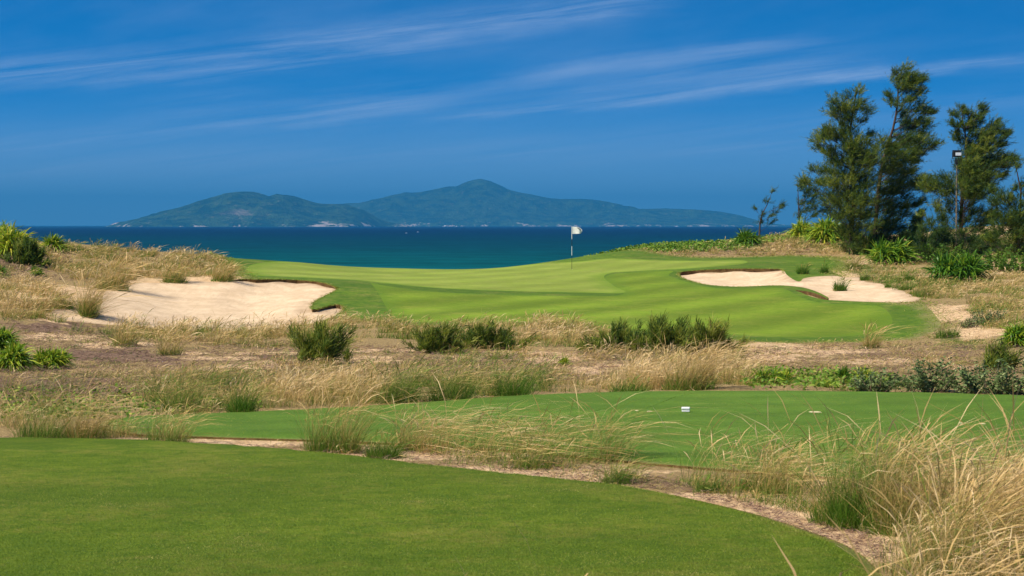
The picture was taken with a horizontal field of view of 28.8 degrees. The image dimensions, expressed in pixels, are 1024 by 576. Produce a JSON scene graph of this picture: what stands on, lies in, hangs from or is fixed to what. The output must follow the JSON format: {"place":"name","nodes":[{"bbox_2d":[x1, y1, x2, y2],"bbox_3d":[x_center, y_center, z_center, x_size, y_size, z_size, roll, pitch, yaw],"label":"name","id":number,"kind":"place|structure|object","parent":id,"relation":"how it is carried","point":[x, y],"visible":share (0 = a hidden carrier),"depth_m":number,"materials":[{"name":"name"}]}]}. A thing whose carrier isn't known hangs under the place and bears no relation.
{"place":"outdoors","nodes":[
{"label":"outdoors","id":0,"kind":"place"},
{"bbox_2d":[104,191,411,226],"bbox_3d":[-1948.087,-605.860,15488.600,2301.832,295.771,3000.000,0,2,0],"label":"island","id":1,"kind":"structure","parent":0,"point":[244,209],"depth_m":14508.56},
{"bbox_2d":[0,226,967,268],"bbox_3d":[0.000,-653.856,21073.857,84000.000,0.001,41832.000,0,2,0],"label":"sea","id":2,"kind":"structure","parent":0,"point":[449,247],"depth_m":1308.71,"materials":[{"name":"liquid"}]},
{"bbox_2d":[0,226,1023,575],"bbox_3d":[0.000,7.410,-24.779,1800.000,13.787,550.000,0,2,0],"label":"ground","id":3,"kind":"structure","parent":0,"point":[946,304],"depth_m":45.69,"materials":[{"name":"sand"}]},
{"bbox_2d":[0,266,10,274],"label":"strap leaved plant","id":4,"kind":"object","parent":3,"relation":"on","point":[4,269],"visible":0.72,"depth_m":72.51,"materials":[{"name":"green plant"}]},
{"bbox_2d":[0,220,25,233],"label":"strap leaved plant","id":5,"kind":"object","parent":3,"relation":"on","point":[9,226],"visible":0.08,"depth_m":84.47,"materials":[{"name":"green plant"}]},
{"bbox_2d":[0,324,32,350],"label":"strap leaved plant","id":6,"kind":"object","parent":3,"relation":"on","point":[5,335],"visible":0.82,"depth_m":49.42,"materials":[{"name":"green plant"}]},
{"bbox_2d":[0,337,47,372],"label":"strap leaved plant","id":7,"kind":"object","parent":3,"relation":"on","point":[17,355],"visible":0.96,"depth_m":41.47,"materials":[{"name":"green plant"}]},
{"bbox_2d":[0,234,50,267],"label":"pine shrub","id":8,"kind":"object","parent":3,"relation":"on","point":[27,251],"visible":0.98,"depth_m":76.57,"materials":[{"name":"plant"}]},
{"bbox_2d":[0,220,50,255],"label":"strap leaved plant","id":9,"kind":"object","parent":3,"relation":"on","point":[7,239],"visible":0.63,"depth_m":79.42,"materials":[{"name":"green plant"}]},
{"bbox_2d":[24,263,49,276],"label":"strap leaved plant","id":10,"kind":"object","parent":3,"relation":"on","point":[38,271],"visible":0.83,"depth_m":73.31,"materials":[{"name":"green plant"}]},
{"bbox_2d":[24,343,80,370],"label":"strap leaved plant","id":11,"kind":"object","parent":3,"relation":"on","point":[55,357],"visible":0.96,"depth_m":41.92,"materials":[{"name":"green plant"}]},
{"bbox_2d":[38,231,73,253],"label":"strap leaved plant","id":12,"kind":"object","parent":3,"relation":"on","point":[54,241],"visible":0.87,"depth_m":82.74,"materials":[{"name":"green plant"}]},
{"bbox_2d":[1,376,124,437],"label":"grass tussock","id":13,"kind":"object","parent":3,"relation":"on","point":[37,430],"depth_m":23.47,"materials":[{"name":"plant"}]},
{"bbox_2d":[46,288,82,309],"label":"grass tussock","id":14,"kind":"object","parent":3,"relation":"on","point":[60,300],"depth_m":61.87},
{"bbox_2d":[41,377,158,438],"bbox_3d":[-4.802,1.419,23.676,1.875,0.848,1.313,0,2,0],"label":"grass tussock","id":15,"kind":"object","parent":3,"relation":"on","point":[82,434],"depth_m":23.55,"materials":[{"name":"plant"}]},
{"bbox_2d":[83,249,178,291],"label":"grass tussock","id":16,"kind":"object","parent":3,"relation":"on","point":[116,280],"depth_m":71.07,"materials":[{"name":"plant"}]},
{"bbox_2d":[107,314,168,346],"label":"grass tussock","id":17,"kind":"object","parent":3,"relation":"on","point":[122,340],"depth_m":53.02,"materials":[{"name":"plant"}]},
{"bbox_2d":[116,394,232,442],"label":"grass tussock","id":18,"kind":"object","parent":3,"relation":"on","point":[171,438],"depth_m":22.80,"materials":[{"name":"plant"}]},
{"bbox_2d":[151,325,231,356],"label":"grass tussock","id":19,"kind":"object","parent":3,"relation":"on","point":[174,351],"depth_m":47.45,"materials":[{"name":"plant"}]},
{"bbox_2d":[51,281,341,330],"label":"sand bunker","id":20,"kind":"object","parent":3,"relation":"on","point":[234,300],"visible":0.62,"depth_m":69.84},
{"bbox_2d":[59,262,160,318],"bbox_3d":[-12.095,0.070,61.159,4.036,1.911,2.125,0,2,9],"label":"grass tussock","id":21,"kind":"object","parent":20,"relation":"on","point":[87,308],"depth_m":61.27,"materials":[{"name":"plant"}]},
{"bbox_2d":[156,261,206,283],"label":"grass tussock","id":22,"kind":"object","parent":20,"relation":"on","point":[175,278],"depth_m":75.22,"materials":[{"name":"plant"}]},
{"bbox_2d":[209,260,263,281],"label":"grass tussock","id":23,"kind":"object","parent":20,"relation":"on","point":[222,277],"depth_m":75.93,"materials":[{"name":"plant"}]},
{"bbox_2d":[151,361,256,412],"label":"grass tussock","id":24,"kind":"object","parent":3,"relation":"on","point":[186,393],"depth_m":27.33,"materials":[{"name":"plant"}]},
{"bbox_2d":[218,374,284,412],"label":"grass tussock","id":25,"kind":"object","parent":3,"relation":"on","point":[243,406],"depth_m":26.93,"materials":[{"name":"plant"}]},
{"bbox_2d":[284,316,358,363],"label":"pine shrub","id":26,"kind":"object","parent":3,"relation":"on","point":[321,342],"visible":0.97,"depth_m":43.42,"materials":[{"name":"plant"}]},
{"bbox_2d":[281,381,422,452],"bbox_3d":[-1.765,1.425,21.851,1.617,0.915,1.037,1,2,16],"label":"grass tussock","id":27,"kind":"object","parent":3,"relation":"on","point":[315,445],"depth_m":21.85,"materials":[{"name":"plant"}]},
{"bbox_2d":[306,378,466,453],"bbox_3d":[-1.380,1.410,21.560,2.022,0.929,1.160,1,2,21],"label":"grass tussock","id":28,"kind":"object","parent":3,"relation":"on","point":[348,445],"depth_m":21.73,"materials":[{"name":"plant"}]},
{"bbox_2d":[354,427,423,458],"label":"grass tussock","id":29,"kind":"object","parent":3,"relation":"on","point":[385,451],"depth_m":21.01,"materials":[{"name":"plant"}]},
{"bbox_2d":[367,349,485,403],"bbox_3d":[-1.272,1.294,28.545,2.058,0.853,1.410,1,2,17],"label":"grass tussock","id":30,"kind":"object","parent":3,"relation":"on","point":[411,399],"depth_m":28.61,"materials":[{"name":"plant"}]},
{"bbox_2d":[380,405,484,451],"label":"grass tussock","id":31,"kind":"object","parent":3,"relation":"on","point":[410,445],"depth_m":22.12,"materials":[{"name":"plant"}]},
{"bbox_2d":[0,437,878,575],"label":"tee turf","id":32,"kind":"structure","parent":3,"relation":"on","point":[56,446],"depth_m":15.48,"materials":[{"name":"plant"}]},
{"bbox_2d":[399,320,480,353],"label":"pine shrub","id":33,"kind":"object","parent":3,"relation":"on","point":[433,339],"visible":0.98,"depth_m":47.50,"materials":[{"name":"plant"}]},
{"bbox_2d":[407,340,536,401],"bbox_3d":[-0.606,1.232,28.861,1.947,0.979,1.688,1,2,29],"label":"grass tussock","id":34,"kind":"object","parent":3,"relation":"on","point":[452,395],"depth_m":28.89,"materials":[{"name":"plant"}]},
{"bbox_2d":[246,258,746,292],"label":"putting green","id":35,"kind":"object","parent":3,"relation":"on","point":[583,276],"visible":1,"depth_m":93.21,"materials":[{"name":"plant"}]},
{"bbox_2d":[458,313,542,350],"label":"pine shrub","id":36,"kind":"object","parent":3,"relation":"on","point":[488,334],"visible":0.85,"depth_m":48.83,"materials":[{"name":"plant"}]},
{"bbox_2d":[474,356,547,396],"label":"grass tussock","id":37,"kind":"object","parent":3,"relation":"on","point":[519,390],"depth_m":29.70,"materials":[{"name":"plant"}]},
{"bbox_2d":[0,223,1022,420],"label":"beach vine","id":38,"kind":"object","parent":3,"relation":"on","point":[695,244],"visible":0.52,"depth_m":32.31,"materials":[{"name":"green plant"}]},
{"bbox_2d":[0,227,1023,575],"bbox_3d":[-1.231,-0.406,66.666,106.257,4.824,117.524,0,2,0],"label":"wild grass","id":39,"kind":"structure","parent":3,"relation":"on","point":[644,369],"depth_m":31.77,"materials":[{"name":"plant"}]},
{"bbox_2d":[0,241,1023,562],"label":"withered creeper","id":40,"kind":"object","parent":3,"relation":"on","point":[634,483],"visible":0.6,"depth_m":41.89,"materials":[{"name":"plant"}]},
{"bbox_2d":[503,436,599,469],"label":"grass tussock","id":41,"kind":"object","parent":3,"relation":"on","point":[529,463],"depth_m":19.70,"materials":[{"name":"plant"}]},
{"bbox_2d":[101,391,1023,488],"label":"tee turf","id":42,"kind":"structure","parent":3,"relation":"on","point":[946,402],"depth_m":25.41,"materials":[{"name":"plant"}]},
{"bbox_2d":[681,407,689,411],"bbox_3d":[2.311,1.642,26.478,0.112,0.119,0.070,0,2,8],"label":"tee marker","id":43,"kind":"object","parent":42,"relation":"on","point":[685,409],"visible":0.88,"depth_m":26.44,"materials":[{"name":"white paint"}]},
{"bbox_2d":[107,268,1018,574],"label":"turf edge","id":44,"kind":"object","parent":3,"relation":"on","point":[811,294],"visible":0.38,"depth_m":69.26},
{"bbox_2d":[556,354,572,367],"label":"strap leaved plant","id":45,"kind":"object","parent":3,"relation":"on","point":[564,361],"visible":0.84,"depth_m":42.66,"materials":[{"name":"green plant"}]},
{"bbox_2d":[226,249,940,342],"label":"rough turf","id":46,"kind":"structure","parent":3,"relation":"on","point":[361,297],"depth_m":76.99,"materials":[{"name":"plant"}]},
{"bbox_2d":[0,247,1023,575],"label":"turf blades","id":47,"kind":"object","parent":46,"relation":"on","point":[612,491],"visible":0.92,"depth_m":15.28,"materials":[{"name":"plant"}]},
{"bbox_2d":[795,263,811,273],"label":"grass tussock","id":48,"kind":"object","parent":46,"relation":"on","point":[803,271],"depth_m":88.54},
{"bbox_2d":[817,260,833,273],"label":"grass tussock","id":49,"kind":"object","parent":46,"relation":"on","point":[824,269],"depth_m":89.17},
{"bbox_2d":[575,316,647,353],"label":"pine shrub","id":50,"kind":"object","parent":3,"relation":"on","point":[617,331],"visible":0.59,"depth_m":47.92,"materials":[{"name":"plant"}]},
{"bbox_2d":[585,453,660,484],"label":"grass tussock","id":51,"kind":"object","parent":3,"relation":"on","point":[618,476],"depth_m":18.43,"materials":[{"name":"plant"}]},
{"bbox_2d":[370,271,891,336],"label":"fairway","id":52,"kind":"structure","parent":3,"relation":"on","point":[772,312],"depth_m":69.29,"materials":[{"name":"plant"}]},
{"bbox_2d":[609,374,653,391],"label":"grass tussock","id":53,"kind":"object","parent":3,"relation":"on","point":[621,389],"depth_m":30.85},
{"bbox_2d":[622,308,697,354],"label":"pine shrub","id":54,"kind":"object","parent":3,"relation":"on","point":[675,335],"visible":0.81,"depth_m":47.40,"materials":[{"name":"plant"}]},
{"bbox_2d":[684,471,724,493],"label":"grass tussock","id":55,"kind":"object","parent":3,"relation":"on","point":[704,487],"depth_m":17.70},
{"bbox_2d":[648,332,784,390],"bbox_3d":[3.456,1.163,31.856,2.680,1.064,1.808,0,2,0],"label":"grass tussock","id":56,"kind":"object","parent":3,"relation":"on","point":[678,383],"depth_m":31.61,"materials":[{"name":"plant"}]},
{"bbox_2d":[682,313,752,351],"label":"pine shrub","id":57,"kind":"object","parent":3,"relation":"on","point":[702,332],"visible":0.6,"depth_m":48.18,"materials":[{"name":"plant"}]},
{"bbox_2d":[731,229,762,246],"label":"strap leaved plant","id":58,"kind":"object","parent":3,"relation":"on","point":[746,236],"visible":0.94,"depth_m":117.90,"materials":[{"name":"green plant"}]},
{"bbox_2d":[713,456,794,489],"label":"grass tussock","id":59,"kind":"object","parent":3,"relation":"on","point":[746,473],"depth_m":17.96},
{"bbox_2d":[750,185,787,237],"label":"casuarina shrub","id":60,"kind":"object","parent":3,"relation":"on","point":[781,206],"visible":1,"depth_m":124.94,"materials":[{"name":"green plant"}]},
{"bbox_2d":[742,363,800,384],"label":"strap leaved plant","id":61,"kind":"object","parent":3,"relation":"on","point":[785,374],"visible":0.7,"depth_m":33.38,"materials":[{"name":"green plant"}]},
{"bbox_2d":[723,435,855,495],"bbox_3d":[2.565,1.578,17.560,1.424,0.590,0.634,0,2,13],"label":"grass tussock","id":62,"kind":"object","parent":3,"relation":"on","point":[771,479],"depth_m":17.63,"materials":[{"name":"plant"}]},
{"bbox_2d":[778,217,813,238],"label":"strap leaved plant","id":63,"kind":"object","parent":3,"relation":"on","point":[797,229],"visible":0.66,"depth_m":121.71,"materials":[{"name":"green plant"}]},
{"bbox_2d":[681,271,919,301],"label":"sand bunker","id":64,"kind":"object","parent":3,"relation":"on","point":[863,291],"visible":0.7,"depth_m":83.23},
{"bbox_2d":[830,276,854,290],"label":"grass tussock","id":65,"kind":"object","parent":64,"relation":"on","point":[842,287],"depth_m":79.06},
{"bbox_2d":[792,179,827,222],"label":"casuarina tree","id":66,"kind":"object","parent":3,"relation":"on","point":[814,205],"visible":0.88,"depth_m":123.77,"materials":[{"name":"green plant"}]},
{"bbox_2d":[799,214,842,244],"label":"strap leaved plant","id":67,"kind":"object","parent":3,"relation":"on","point":[823,230],"visible":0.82,"depth_m":117.95,"materials":[{"name":"green plant"}]},
{"bbox_2d":[778,464,867,525],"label":"grass tussock","id":68,"kind":"object","parent":3,"relation":"on","point":[818,517],"depth_m":15.76,"materials":[{"name":"plant"}]},
{"bbox_2d":[813,188,840,221],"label":"casuarina tree","id":69,"kind":"object","parent":3,"relation":"on","point":[826,206],"visible":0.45,"depth_m":121.88,"materials":[{"name":"green plant"}]},
{"bbox_2d":[812,378,841,387],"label":"strap leaved plant","id":70,"kind":"object","parent":3,"relation":"on","point":[827,382],"visible":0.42,"depth_m":32.23,"materials":[{"name":"green plant"}]},
{"bbox_2d":[793,81,886,254],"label":"casuarina tree","id":71,"kind":"object","parent":3,"relation":"on","point":[850,200],"visible":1,"depth_m":111.30,"materials":[{"name":"green plant"}]},
{"bbox_2d":[831,364,857,384],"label":"strap leaved plant","id":72,"kind":"object","parent":3,"relation":"on","point":[839,373],"visible":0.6,"depth_m":33.69,"materials":[{"name":"green plant"}]},
{"bbox_2d":[844,247,880,270],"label":"grass tussock","id":73,"kind":"object","parent":3,"relation":"on","point":[856,264],"depth_m":94.10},
{"bbox_2d":[839,226,885,242],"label":"leafy shrub","id":74,"kind":"object","parent":3,"relation":"on","point":[862,233],"visible":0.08,"depth_m":115.51,"materials":[{"name":"green plant"}]},
{"bbox_2d":[850,366,878,382],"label":"strap leaved plant","id":75,"kind":"object","parent":3,"relation":"on","point":[866,372],"visible":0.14,"depth_m":34.04,"materials":[{"name":"green plant"}]},
{"bbox_2d":[849,230,880,254],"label":"strap leaved plant","id":76,"kind":"object","parent":3,"relation":"on","point":[871,239],"visible":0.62,"depth_m":111.41,"materials":[{"name":"green plant"}]},
{"bbox_2d":[859,272,873,280],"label":"grass tussock","id":77,"kind":"object","parent":3,"relation":"on","point":[863,277],"depth_m":83.01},
{"bbox_2d":[848,367,898,391],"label":"leafy shrub","id":78,"kind":"object","parent":3,"relation":"on","point":[860,384],"visible":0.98,"depth_m":30.91,"materials":[{"name":"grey plant"}]},
{"bbox_2d":[854,511,901,533],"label":"grass tussock","id":79,"kind":"object","parent":3,"relation":"on","point":[860,530],"depth_m":15.27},
{"bbox_2d":[854,320,908,348],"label":"grass tussock","id":80,"kind":"object","parent":3,"relation":"on","point":[869,343],"depth_m":52.08,"materials":[{"name":"plant"}]},
{"bbox_2d":[768,394,1022,532],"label":"grass tussock","id":81,"kind":"object","parent":3,"relation":"on","point":[842,519],"depth_m":15.49,"materials":[{"name":"plant"}]},
{"bbox_2d":[864,234,928,265],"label":"strap leaved plant","id":82,"kind":"object","parent":3,"relation":"on","point":[892,252],"visible":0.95,"depth_m":99.52,"materials":[{"name":"green plant"}]},
{"bbox_2d":[878,228,918,248],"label":"leafy shrub","id":83,"kind":"object","parent":3,"relation":"on","point":[908,234],"visible":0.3,"depth_m":113.17,"materials":[{"name":"green plant"}]},
{"bbox_2d":[864,57,946,242],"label":"casuarina tree","id":84,"kind":"object","parent":3,"relation":"on","point":[909,81],"visible":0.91,"depth_m":114.34,"materials":[{"name":"green plant"}]},
{"bbox_2d":[788,386,1023,536],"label":"grass tussock","id":85,"kind":"object","parent":3,"relation":"on","point":[884,514],"depth_m":15.15,"materials":[{"name":"plant"}]},
{"bbox_2d":[897,279,914,289],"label":"grass tussock","id":86,"kind":"object","parent":3,"relation":"on","point":[906,288],"depth_m":76.61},
{"bbox_2d":[901,270,915,280],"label":"grass tussock","id":87,"kind":"object","parent":3,"relation":"on","point":[908,277],"depth_m":82.64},
{"bbox_2d":[901,222,935,240],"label":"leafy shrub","id":88,"kind":"object","parent":3,"relation":"on","point":[917,230],"visible":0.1,"depth_m":117.51,"materials":[{"name":"green plant"}]},
{"bbox_2d":[818,375,1023,567],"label":"grass tussock","id":89,"kind":"object","parent":3,"relation":"on","point":[1006,451],"depth_m":13.44,"materials":[{"name":"plant"}]},
{"bbox_2d":[909,283,941,296],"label":"grass tussock","id":90,"kind":"object","parent":3,"relation":"on","point":[916,294],"depth_m":72.31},
{"bbox_2d":[888,356,964,392],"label":"leafy shrub","id":91,"kind":"object","parent":3,"relation":"on","point":[921,383],"visible":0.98,"depth_m":30.68,"materials":[{"name":"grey plant"}]},
{"bbox_2d":[836,445,1023,575],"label":"grass tussock","id":92,"kind":"object","parent":3,"relation":"on","point":[967,533],"depth_m":12.53,"materials":[{"name":"plant"}]},
{"bbox_2d":[912,209,959,262],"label":"casuarina shrub","id":93,"kind":"object","parent":3,"relation":"on","point":[941,235],"visible":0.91,"depth_m":99.84,"materials":[{"name":"green plant"}]},
{"bbox_2d":[919,243,970,264],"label":"leafy shrub","id":94,"kind":"object","parent":3,"relation":"on","point":[926,258],"visible":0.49,"depth_m":98.86,"materials":[{"name":"green plant"}]},
{"bbox_2d":[932,322,965,338],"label":"grass tussock","id":95,"kind":"object","parent":3,"relation":"on","point":[942,333],"depth_m":57.02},
{"bbox_2d":[875,415,1023,574],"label":"grass tussock","id":96,"kind":"object","parent":3,"relation":"on","point":[984,488],"depth_m":13.25,"materials":[{"name":"plant"}]},
{"bbox_2d":[952,150,960,250],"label":"floodlight","id":97,"kind":"object","parent":3,"relation":"on","point":[956,153],"visible":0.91,"depth_m":105.41,"materials":[{"name":"black paint"}]},
{"bbox_2d":[917,248,1002,282],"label":"strap leaved plant","id":98,"kind":"object","parent":3,"relation":"on","point":[964,266],"visible":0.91,"depth_m":81.08,"materials":[{"name":"green plant"}]},
{"bbox_2d":[911,97,1023,250],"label":"casuarina tree","id":99,"kind":"object","parent":3,"relation":"on","point":[979,164],"visible":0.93,"depth_m":107.32,"materials":[{"name":"green plant"}]},
{"bbox_2d":[957,316,982,327],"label":"leafy shrub","id":100,"kind":"object","parent":3,"relation":"on","point":[968,325],"visible":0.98,"depth_m":59.46,"materials":[{"name":"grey plant"}]},
{"bbox_2d":[944,225,1002,256],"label":"casuarina shrub","id":101,"kind":"object","parent":3,"relation":"on","point":[973,245],"visible":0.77,"depth_m":100.88,"materials":[{"name":"green plant"}]},
{"bbox_2d":[945,360,1023,394],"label":"leafy shrub","id":102,"kind":"object","parent":3,"relation":"on","point":[971,383],"visible":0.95,"depth_m":30.21,"materials":[{"name":"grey plant"}]},
{"bbox_2d":[970,307,1006,323],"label":"leafy shrub","id":103,"kind":"object","parent":3,"relation":"on","point":[989,316],"visible":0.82,"depth_m":60.04,"materials":[{"name":"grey plant"}]},
{"bbox_2d":[976,244,1023,272],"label":"leafy shrub","id":104,"kind":"object","parent":3,"relation":"on","point":[989,259],"visible":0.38,"depth_m":91.36,"materials":[{"name":"green plant"}]},
{"bbox_2d":[980,150,1023,258],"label":"casuarina tree","id":105,"kind":"object","parent":3,"relation":"on","point":[1012,217],"visible":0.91,"depth_m":99.53,"materials":[{"name":"green plant"}]},
{"bbox_2d":[982,337,1023,372],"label":"pine shrub","id":106,"kind":"object","parent":3,"relation":"on","point":[991,356],"visible":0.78,"depth_m":40.54,"materials":[{"name":"plant"}]},
{"bbox_2d":[992,251,1023,273],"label":"leafy shrub","id":107,"kind":"object","parent":3,"relation":"on","point":[1016,268],"visible":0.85,"depth_m":86.08,"materials":[{"name":"green plant"}]},
{"bbox_2d":[993,314,1023,347],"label":"strap leaved plant","id":108,"kind":"object","parent":3,"relation":"on","point":[1014,334],"visible":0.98,"depth_m":51.37,"materials":[{"name":"green plant"}]},
{"bbox_2d":[995,358,1023,394],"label":"leafy shrub","id":109,"kind":"object","parent":3,"relation":"on","point":[1002,378],"visible":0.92,"depth_m":30.23,"materials":[{"name":"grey plant"}]},
{"bbox_2d":[0,0,1023,225],"label":"sky","id":110,"kind":"structure","parent":0,"point":[112,111],"materials":[{"name":"blue"}]},
{"bbox_2d":[345,179,791,225],"bbox_3d":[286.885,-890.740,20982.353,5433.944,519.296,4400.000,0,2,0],"label":"island","id":111,"kind":"structure","parent":0,"point":[479,202],"depth_m":19595.17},
{"bbox_2d":[572,227,581,233],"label":"flag","id":112,"kind":"object","parent":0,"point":[576,230],"visible":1,"depth_m":101.98,"materials":[{"name":"white fabric"}]}
]}

